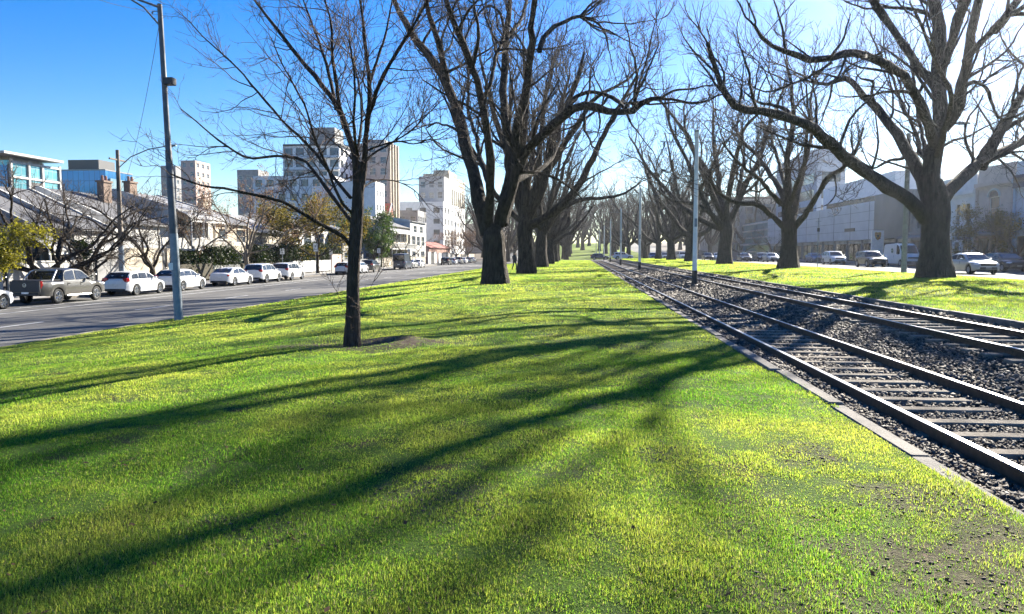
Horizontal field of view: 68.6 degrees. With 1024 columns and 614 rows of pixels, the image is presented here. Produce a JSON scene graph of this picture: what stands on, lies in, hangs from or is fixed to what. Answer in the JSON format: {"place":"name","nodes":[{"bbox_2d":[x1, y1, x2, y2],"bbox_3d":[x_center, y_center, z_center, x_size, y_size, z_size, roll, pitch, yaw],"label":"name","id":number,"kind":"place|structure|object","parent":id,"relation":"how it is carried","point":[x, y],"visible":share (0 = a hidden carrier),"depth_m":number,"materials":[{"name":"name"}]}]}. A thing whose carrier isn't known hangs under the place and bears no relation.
{"place":"outdoors","nodes":[
{"label":"outdoors","id":0,"kind":"place"},
{"bbox_2d":[0,150,63,189],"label":"office block","id":1,"kind":"structure","parent":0,"point":[28,165],"depth_m":163.47,"materials":[{"name":"blue glass"}]},
{"bbox_2d":[35,175,168,251],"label":"terrace house","id":2,"kind":"structure","parent":0,"point":[104,182],"depth_m":62.68,"materials":[{"name":"grey brick"}]},
{"bbox_2d":[197,198,250,268],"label":"terrace house","id":3,"kind":"structure","parent":0,"point":[234,242],"depth_m":82.17,"materials":[{"name":"white paint"}]},
{"bbox_2d":[13,264,436,299],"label":"footpath","id":4,"kind":"structure","parent":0,"point":[207,282],"depth_m":86.27,"materials":[{"name":"grey concrete"}]},
{"bbox_2d":[0,212,61,280],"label":"street tree","id":5,"kind":"object","parent":4,"relation":"on","point":[8,255],"visible":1,"depth_m":39.00,"materials":[{"name":"green plant"}]},
{"bbox_2d":[0,155,162,298],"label":"street tree","id":6,"kind":"object","parent":4,"relation":"on","point":[31,259],"visible":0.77,"depth_m":45.02,"materials":[{"name":"brown plant"}]},
{"bbox_2d":[0,175,167,273],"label":"street tree","id":7,"kind":"object","parent":4,"relation":"on","point":[59,247],"visible":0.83,"depth_m":46.40,"materials":[{"name":"brown plant"}]},
{"bbox_2d":[8,184,187,276],"bbox_3d":[-28.340,-4.463,49.899,9.523,7.324,11.258,-4,6,-45],"label":"street tree","id":8,"kind":"object","parent":4,"relation":"on","point":[84,269],"visible":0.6,"depth_m":49.57,"materials":[{"name":"brown plant"}]},
{"bbox_2d":[36,180,226,275],"bbox_3d":[-26.196,-5.005,54.102,12.088,7.864,10.225,1,4,20],"label":"street tree","id":9,"kind":"object","parent":4,"relation":"on","point":[145,259],"visible":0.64,"depth_m":52.96,"materials":[{"name":"brown plant"}]},
{"bbox_2d":[109,145,176,270],"bbox_3d":[-23.988,-5.855,49.511,4.281,9.584,1.800,0,4,5],"label":"power pole","id":10,"kind":"object","parent":4,"relation":"on","point":[119,199],"visible":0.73,"depth_m":49.52,"materials":[{"name":"brown wood"}]},
{"bbox_2d":[191,163,333,265],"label":"street tree","id":11,"kind":"object","parent":4,"relation":"on","point":[247,250],"visible":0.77,"depth_m":70.13,"materials":[{"name":"brown plant"}]},
{"bbox_2d":[264,188,374,274],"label":"street tree","id":12,"kind":"object","parent":4,"relation":"on","point":[324,218],"visible":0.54,"depth_m":90.76,"materials":[{"name":"green plant"}]},
{"bbox_2d":[0,265,481,345],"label":"road","id":13,"kind":"structure","parent":0,"point":[63,320],"depth_m":39.19,"materials":[{"name":"grey asphalt"}]},
{"bbox_2d":[9,268,104,303],"bbox_3d":[-24.319,-1.198,40.447,2.270,1.840,5.342,0,4,5],"label":"pickup truck","id":14,"kind":"object","parent":13,"relation":"on","point":[57,285],"visible":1,"depth_m":39.41,"materials":[{"name":"beige paint"}]},
{"bbox_2d":[102,271,164,294],"bbox_3d":[-24.018,-1.572,47.891,2.130,1.510,4.377,0,4,5],"label":"parked hatchback","id":15,"kind":"object","parent":13,"relation":"on","point":[134,282],"visible":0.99,"depth_m":46.32,"materials":[{"name":"white paint"}]},
{"bbox_2d":[154,269,205,290],"bbox_3d":[-23.535,-1.971,53.398,2.130,1.510,4.377,0,4,5],"label":"parked hatchback","id":16,"kind":"object","parent":13,"relation":"on","point":[190,278],"visible":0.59,"depth_m":52.40,"materials":[{"name":"white paint"}]},
{"bbox_2d":[10,264,440,303],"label":"kerb","id":17,"kind":"structure","parent":13,"relation":"on","point":[46,299],"depth_m":53.59,"materials":[{"name":"grey concrete"}]},
{"bbox_2d":[209,267,252,285],"bbox_3d":[-22.846,-2.525,61.254,2.140,1.480,4.720,0,4,5],"label":"parked sedan","id":18,"kind":"object","parent":13,"relation":"on","point":[233,276],"visible":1,"depth_m":59.75,"materials":[{"name":"white paint"}]},
{"bbox_2d":[0,268,480,346],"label":"kerb","id":19,"kind":"structure","parent":13,"relation":"on","point":[165,319],"depth_m":26.89,"materials":[{"name":"grey concrete"}]},
{"bbox_2d":[244,263,280,282],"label":"parked suv","id":20,"kind":"object","parent":13,"relation":"on","point":[265,272],"visible":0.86,"depth_m":65.66,"materials":[{"name":"white paint"}]},
{"bbox_2d":[273,262,304,279],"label":"parked suv","id":21,"kind":"object","parent":13,"relation":"on","point":[291,270],"visible":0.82,"depth_m":71.59,"materials":[{"name":"white paint"}]},
{"bbox_2d":[393,253,411,269],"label":"delivery van","id":22,"kind":"object","parent":13,"relation":"on","point":[402,260],"visible":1,"depth_m":116.12,"materials":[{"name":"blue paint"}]},
{"bbox_2d":[242,213,338,260],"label":"terrace house","id":23,"kind":"structure","parent":0,"point":[325,236],"depth_m":112.82,"materials":[{"name":"white paint"}]},
{"bbox_2d":[333,181,384,216],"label":"apartment block","id":24,"kind":"structure","parent":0,"point":[374,196],"depth_m":172.48,"materials":[{"name":"white concrete"}]},
{"bbox_2d":[399,210,425,222],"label":"apartment block","id":25,"kind":"structure","parent":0,"point":[417,215],"depth_m":217.20,"materials":[{"name":"white concrete"}]},
{"bbox_2d":[437,246,517,262],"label":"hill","id":26,"kind":"structure","parent":0,"point":[477,255],"depth_m":294.96,"materials":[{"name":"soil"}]},
{"bbox_2d":[61,160,132,193],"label":"office block","id":27,"kind":"structure","parent":26,"relation":"on","point":[88,173],"depth_m":199.11,"materials":[{"name":"blue glass"}]},
{"bbox_2d":[161,165,181,200],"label":"apartment tower","id":28,"kind":"structure","parent":26,"relation":"on","point":[177,182],"depth_m":300.62,"materials":[{"name":"grey concrete"}]},
{"bbox_2d":[181,160,210,207],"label":"apartment tower","id":29,"kind":"structure","parent":26,"relation":"on","point":[195,168],"depth_m":268.95,"materials":[{"name":"grey concrete"}]},
{"bbox_2d":[237,170,267,214],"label":"apartment tower","id":30,"kind":"structure","parent":26,"relation":"on","point":[242,176],"depth_m":256.68,"materials":[{"name":"grey concrete"}]},
{"bbox_2d":[359,139,399,217],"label":"apartment tower","id":31,"kind":"structure","parent":26,"relation":"on","point":[391,188],"depth_m":202.03,"materials":[{"name":"beige concrete"}]},
{"bbox_2d":[399,202,464,256],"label":"office block","id":32,"kind":"structure","parent":26,"relation":"on","point":[449,218],"depth_m":242.17,"materials":[{"name":"white concrete"}]},
{"bbox_2d":[419,176,450,203],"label":"office block","id":33,"kind":"structure","parent":26,"relation":"on","point":[429,192],"depth_m":263.35,"materials":[{"name":"white concrete"}]},
{"bbox_2d":[426,242,451,262],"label":"terrace house","id":34,"kind":"structure","parent":26,"relation":"on","point":[431,247],"depth_m":201.53,"materials":[{"name":"red brick"}]},
{"bbox_2d":[423,170,464,209],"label":"office block","id":35,"kind":"structure","parent":26,"relation":"on","point":[455,189],"depth_m":299.92,"materials":[{"name":"white concrete"}]},
{"bbox_2d":[430,226,475,256],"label":"street tree","id":36,"kind":"object","parent":26,"relation":"on","point":[452,246],"visible":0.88,"depth_m":198.78,"materials":[{"name":"brown plant"}]},
{"bbox_2d":[469,250,517,262],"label":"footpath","id":37,"kind":"structure","parent":0,"point":[511,255],"depth_m":244.94,"materials":[{"name":"concrete"}]},
{"bbox_2d":[455,187,499,250],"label":"elm tree","id":38,"kind":"object","parent":37,"relation":"on","point":[475,225],"visible":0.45,"depth_m":195.09,"materials":[{"name":"brown plant"}]},
{"bbox_2d":[493,204,517,261],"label":"elm tree","id":39,"kind":"object","parent":37,"relation":"on","point":[508,245],"visible":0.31,"depth_m":214.73,"materials":[{"name":"brown plant"}]},
{"bbox_2d":[0,260,1023,613],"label":"lawn","id":40,"kind":"structure","parent":0,"point":[896,562],"depth_m":5.54,"materials":[{"name":"green plant"}]},
{"bbox_2d":[131,0,182,319],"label":"lamp pole","id":41,"kind":"object","parent":40,"relation":"on","point":[174,264],"visible":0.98,"depth_m":27.45,"materials":[{"name":"grey metal"}]},
{"bbox_2d":[108,0,492,346],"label":"young tree","id":42,"kind":"object","parent":40,"relation":"on","point":[352,333],"visible":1,"depth_m":13.45,"materials":[{"name":"brown plant"}]},
{"bbox_2d":[2,323,1022,613],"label":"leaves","id":43,"kind":"object","parent":40,"relation":"on","point":[326,609],"visible":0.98,"depth_m":4.51,"materials":[{"name":"brown plant"}]},
{"bbox_2d":[416,0,668,273],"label":"elm tree","id":44,"kind":"object","parent":40,"relation":"on","point":[527,201],"visible":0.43,"depth_m":60.04,"materials":[{"name":"brown plant"}]},
{"bbox_2d":[514,156,602,261],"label":"elm tree","id":45,"kind":"object","parent":40,"relation":"on","point":[556,258],"visible":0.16,"depth_m":135.76,"materials":[{"name":"brown plant"}]},
{"bbox_2d":[529,126,603,263],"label":"elm tree","id":46,"kind":"object","parent":40,"relation":"on","point":[551,237],"visible":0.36,"depth_m":110.67,"materials":[{"name":"brown plant"}]},
{"bbox_2d":[379,0,764,284],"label":"elm tree","id":47,"kind":"object","parent":40,"relation":"on","point":[494,265],"visible":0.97,"depth_m":39.10,"materials":[{"name":"brown plant"}]},
{"bbox_2d":[488,84,671,266],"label":"elm tree","id":48,"kind":"object","parent":40,"relation":"on","point":[541,256],"visible":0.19,"depth_m":85.76,"materials":[{"name":"brown plant"}]},
{"bbox_2d":[0,0,1023,242],"label":"sky","id":49,"kind":"structure","parent":0,"point":[73,73],"materials":[{"name":"blue"}]},
{"bbox_2d":[426,259,753,264],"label":"cross street","id":50,"kind":"structure","parent":0,"point":[512,263],"depth_m":167.59,"materials":[{"name":"grey asphalt"}]},
{"bbox_2d":[253,127,352,219],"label":"apartment block","id":51,"kind":"structure","parent":50,"relation":"on","point":[338,168],"depth_m":187.44,"materials":[{"name":"grey concrete"}]},
{"bbox_2d":[740,220,773,258],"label":"office block","id":52,"kind":"structure","parent":50,"relation":"on","point":[757,228],"depth_m":185.71,"materials":[{"name":"grey concrete"}]},
{"bbox_2d":[560,243,641,259],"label":"hill","id":53,"kind":"structure","parent":0,"point":[585,254],"depth_m":295.92,"materials":[{"name":"green plant"}]},
{"bbox_2d":[545,191,591,259],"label":"elm tree","id":54,"kind":"object","parent":53,"relation":"on","point":[568,241],"visible":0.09,"depth_m":192.62,"materials":[{"name":"brown plant"}]},
{"bbox_2d":[594,181,638,251],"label":"elm tree","id":55,"kind":"object","parent":53,"relation":"on","point":[616,231],"visible":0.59,"depth_m":216.73,"materials":[{"name":"brown plant"}]},
{"bbox_2d":[582,176,658,258],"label":"elm tree","id":56,"kind":"object","parent":53,"relation":"on","point":[627,244],"visible":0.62,"depth_m":193.50,"materials":[{"name":"brown plant"}]},
{"bbox_2d":[618,183,683,257],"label":"elm tree","id":57,"kind":"object","parent":53,"relation":"on","point":[644,243],"visible":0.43,"depth_m":200.59,"materials":[{"name":"brown plant"}]},
{"bbox_2d":[650,243,735,258],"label":"hill","id":58,"kind":"structure","parent":0,"point":[664,246],"depth_m":343.06,"materials":[{"name":"soil"}]},
{"bbox_2d":[710,166,779,242],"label":"elm tree","id":59,"kind":"object","parent":58,"relation":"on","point":[738,220],"visible":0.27,"depth_m":198.44,"materials":[{"name":"brown plant"}]},
{"bbox_2d":[730,204,775,257],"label":"office block","id":60,"kind":"structure","parent":58,"relation":"on","point":[743,218],"depth_m":200.17,"materials":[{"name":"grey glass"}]},
{"bbox_2d":[776,149,845,217],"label":"office block","id":61,"kind":"structure","parent":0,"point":[804,201],"depth_m":165.25,"materials":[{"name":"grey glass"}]},
{"bbox_2d":[599,260,1023,511],"bbox_3d":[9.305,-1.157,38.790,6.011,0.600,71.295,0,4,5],"label":"gravel","id":62,"kind":"structure","parent":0,"point":[965,363],"depth_m":12.12,"materials":[{"name":"grey gravel"}]},
{"bbox_2d":[660,130,733,286],"bbox_3d":[8.910,-4.669,36.421,3.507,7.750,0.360,0,4,5],"label":"tram pole","id":63,"kind":"object","parent":62,"relation":"on","point":[695,239],"visible":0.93,"depth_m":36.32,"materials":[{"name":"grey metal"}]},
{"bbox_2d":[591,260,1023,524],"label":"kerb","id":64,"kind":"structure","parent":62,"relation":"on","point":[912,451],"depth_m":8.02,"materials":[{"name":"grey concrete"}]},
{"bbox_2d":[593,261,1023,497],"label":"tram track","id":65,"kind":"structure","parent":62,"relation":"on","point":[995,461],"depth_m":9.56,"materials":[{"name":"grey metal"}]},
{"bbox_2d":[608,259,1023,363],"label":"tram track","id":66,"kind":"structure","parent":62,"relation":"on","point":[965,333],"depth_m":16.09,"materials":[{"name":"grey metal"}]},
{"bbox_2d":[619,259,1023,327],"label":"kerb","id":67,"kind":"structure","parent":62,"relation":"on","point":[1002,321],"depth_m":19.82,"materials":[{"name":"grey concrete"}]},
{"bbox_2d":[622,258,1023,320],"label":"lawn","id":68,"kind":"structure","parent":0,"point":[912,291],"depth_m":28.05,"materials":[{"name":"green plant"}]},
{"bbox_2d":[596,152,699,258],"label":"elm tree","id":69,"kind":"object","parent":68,"relation":"on","point":[658,239],"visible":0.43,"depth_m":151.63,"materials":[{"name":"brown plant"}]},
{"bbox_2d":[625,137,735,259],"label":"elm tree","id":70,"kind":"object","parent":68,"relation":"on","point":[671,237],"visible":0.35,"depth_m":129.51,"materials":[{"name":"brown plant"}]},
{"bbox_2d":[630,103,787,260],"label":"elm tree","id":71,"kind":"object","parent":68,"relation":"on","point":[682,230],"visible":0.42,"depth_m":106.99,"materials":[{"name":"brown plant"}]},
{"bbox_2d":[611,39,839,263],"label":"elm tree","id":72,"kind":"object","parent":68,"relation":"on","point":[723,224],"visible":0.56,"depth_m":83.41,"materials":[{"name":"brown plant"}]},
{"bbox_2d":[682,0,876,267],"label":"elm tree","id":73,"kind":"object","parent":68,"relation":"on","point":[787,201],"visible":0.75,"depth_m":57.51,"materials":[{"name":"brown plant"}]},
{"bbox_2d":[656,0,1023,277],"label":"elm tree","id":74,"kind":"object","parent":68,"relation":"on","point":[930,211],"visible":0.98,"depth_m":37.51,"materials":[{"name":"brown plant"}]},
{"bbox_2d":[901,121,970,272],"bbox_3d":[28.568,-7.333,50.707,4.090,10.260,0.380,0,4,5],"label":"street pole","id":75,"kind":"object","parent":68,"relation":"on","point":[905,233],"visible":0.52,"depth_m":50.88,"materials":[{"name":"metal"}]},
{"bbox_2d":[712,260,1023,278],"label":"road","id":76,"kind":"structure","parent":0,"point":[1012,274],"depth_m":71.01,"materials":[{"name":"grey asphalt"}]},
{"bbox_2d":[822,251,845,264],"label":"parked suv","id":77,"kind":"object","parent":76,"relation":"on","point":[830,257],"visible":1,"depth_m":94.22,"materials":[{"name":"white paint"}]},
{"bbox_2d":[855,251,886,266],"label":"parked suv","id":78,"kind":"object","parent":76,"relation":"on","point":[868,258],"visible":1,"depth_m":78.16,"materials":[{"name":"grey paint"}]},
{"bbox_2d":[884,243,918,265],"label":"delivery van","id":79,"kind":"object","parent":76,"relation":"on","point":[892,253],"visible":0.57,"depth_m":82.96,"materials":[{"name":"paint"}]},
{"bbox_2d":[952,253,999,273],"bbox_3d":[32.693,-3.114,53.469,2.140,1.480,4.720,0,4,5],"label":"parked sedan","id":80,"kind":"object","parent":76,"relation":"on","point":[970,263],"visible":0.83,"depth_m":52.34,"materials":[{"name":"silver paint"}]},
{"bbox_2d":[985,252,1023,271],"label":"parked hatchback","id":81,"kind":"object","parent":76,"relation":"on","point":[1005,260],"visible":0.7,"depth_m":59.37,"materials":[{"name":"black paint"}]},
{"label":"yard","id":82,"kind":"structure","parent":0,"visible":0},
{"bbox_2d":[0,254,25,291],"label":"garden wall","id":83,"kind":"structure","parent":82,"relation":"on","point":[14,275],"depth_m":44.52,"materials":[{"name":"white paint"}]},
{"bbox_2d":[0,194,89,260],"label":"terrace house","id":84,"kind":"structure","parent":82,"relation":"on","point":[46,256],"depth_m":49.60,"materials":[{"name":"grey brick"}]},
{"bbox_2d":[0,186,117,279],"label":"terrace house","id":85,"kind":"structure","parent":82,"relation":"on","point":[22,196],"depth_m":53.70,"materials":[{"name":"grey brick"}]},
{"bbox_2d":[70,255,118,281],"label":"garden wall","id":86,"kind":"structure","parent":82,"relation":"on","point":[99,273],"depth_m":53.13,"materials":[{"name":"white paint"}]},
{"bbox_2d":[124,248,169,273],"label":"garden wall","id":87,"kind":"structure","parent":82,"relation":"on","point":[163,262],"depth_m":58.55,"materials":[{"name":"white paint"}]},
{"bbox_2d":[112,176,226,261],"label":"terrace house","id":88,"kind":"structure","parent":82,"relation":"on","point":[183,243],"depth_m":68.64,"materials":[{"name":"white paint"}]},
{"bbox_2d":[170,246,210,279],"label":"hedge","id":89,"kind":"object","parent":82,"relation":"on","point":[189,257],"visible":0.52,"depth_m":66.39,"materials":[{"name":"green plant"}]},
{"bbox_2d":[180,263,212,278],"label":"picket fence","id":90,"kind":"object","parent":82,"relation":"on","point":[202,271],"visible":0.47,"depth_m":67.09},
{"bbox_2d":[129,189,268,254],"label":"street tree","id":91,"kind":"object","parent":82,"relation":"on","point":[201,232],"visible":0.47,"depth_m":68.59,"materials":[{"name":"brown plant"}]},
{"bbox_2d":[203,244,242,279],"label":"hedge","id":92,"kind":"object","parent":82,"relation":"on","point":[225,255],"visible":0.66,"depth_m":71.57,"materials":[{"name":"green plant"}]},
{"bbox_2d":[227,214,284,262],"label":"terrace house","id":93,"kind":"structure","parent":82,"relation":"on","point":[266,238],"depth_m":92.26,"materials":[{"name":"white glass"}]},
{"bbox_2d":[249,242,302,266],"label":"hedge","id":94,"kind":"object","parent":82,"relation":"on","point":[264,256],"visible":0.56,"depth_m":84.30,"materials":[{"name":"green plant"}]},
{"bbox_2d":[253,196,333,259],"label":"street tree","id":95,"kind":"object","parent":82,"relation":"on","point":[282,211],"visible":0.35,"depth_m":93.06,"materials":[{"name":"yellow plant"}]},
{"bbox_2d":[290,260,330,272],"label":"wall","id":96,"kind":"structure","parent":82,"relation":"on","point":[311,266],"depth_m":95.16,"materials":[{"name":"white paint"}]},
{"bbox_2d":[296,240,342,270],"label":"hedge","id":97,"kind":"object","parent":82,"relation":"on","point":[321,251],"visible":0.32,"depth_m":101.51,"materials":[{"name":"green plant"}]},
{"bbox_2d":[336,206,396,259],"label":"street tree","id":98,"kind":"object","parent":82,"relation":"on","point":[384,241],"visible":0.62,"depth_m":121.53,"materials":[{"name":"green plant"}]},
{"bbox_2d":[327,213,416,266],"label":"terrace house","id":99,"kind":"structure","parent":82,"relation":"on","point":[404,232],"depth_m":145.54,"materials":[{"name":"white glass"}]},
{"bbox_2d":[389,217,425,256],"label":"terrace house","id":100,"kind":"structure","parent":82,"relation":"on","point":[418,229],"depth_m":162.46,"materials":[{"name":"white paint"}]},
{"label":"footpath","id":101,"kind":"structure","parent":0,"visible":0},
{"bbox_2d":[871,231,883,254],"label":"pylon sign","id":102,"kind":"object","parent":101,"relation":"on","point":[877,240],"visible":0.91,"depth_m":97.06,"materials":[{"name":"white metal"}]},
{"bbox_2d":[950,201,1023,254],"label":"street tree","id":103,"kind":"object","parent":101,"relation":"on","point":[969,228],"visible":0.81,"depth_m":72.69,"materials":[{"name":"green plant"}]},
{"bbox_2d":[974,206,1023,268],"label":"street tree","id":104,"kind":"object","parent":101,"relation":"on","point":[1009,241],"visible":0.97,"depth_m":65.79,"materials":[{"name":"brown plant"}]},
{"label":"yard","id":105,"kind":"structure","parent":0,"visible":0},
{"bbox_2d":[767,189,916,260],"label":"building","id":106,"kind":"structure","parent":105,"relation":"on","point":[846,230],"depth_m":118.12,"materials":[{"name":"metal"}]},
{"bbox_2d":[823,170,941,209],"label":"office block","id":107,"kind":"structure","parent":105,"relation":"on","point":[868,188],"depth_m":133.56,"materials":[{"name":"grey glass"}]},
{"bbox_2d":[895,191,920,263],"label":"shop building","id":108,"kind":"structure","parent":105,"relation":"on","point":[914,232],"depth_m":91.96,"materials":[{"name":"grey concrete"}]},
{"bbox_2d":[944,174,978,253],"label":"shop building","id":109,"kind":"structure","parent":105,"relation":"on","point":[965,194],"depth_m":80.70,"materials":[{"name":"grey concrete"}]},
{"bbox_2d":[957,161,1018,252],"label":"shop building","id":110,"kind":"structure","parent":105,"relation":"on","point":[991,196],"depth_m":74.87,"materials":[{"name":"grey concrete"}]},
{"bbox_2d":[1010,161,1023,259],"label":"shop building","id":111,"kind":"structure","parent":105,"relation":"on","point":[1017,196],"depth_m":70.42,"materials":[{"name":"grey glass"}]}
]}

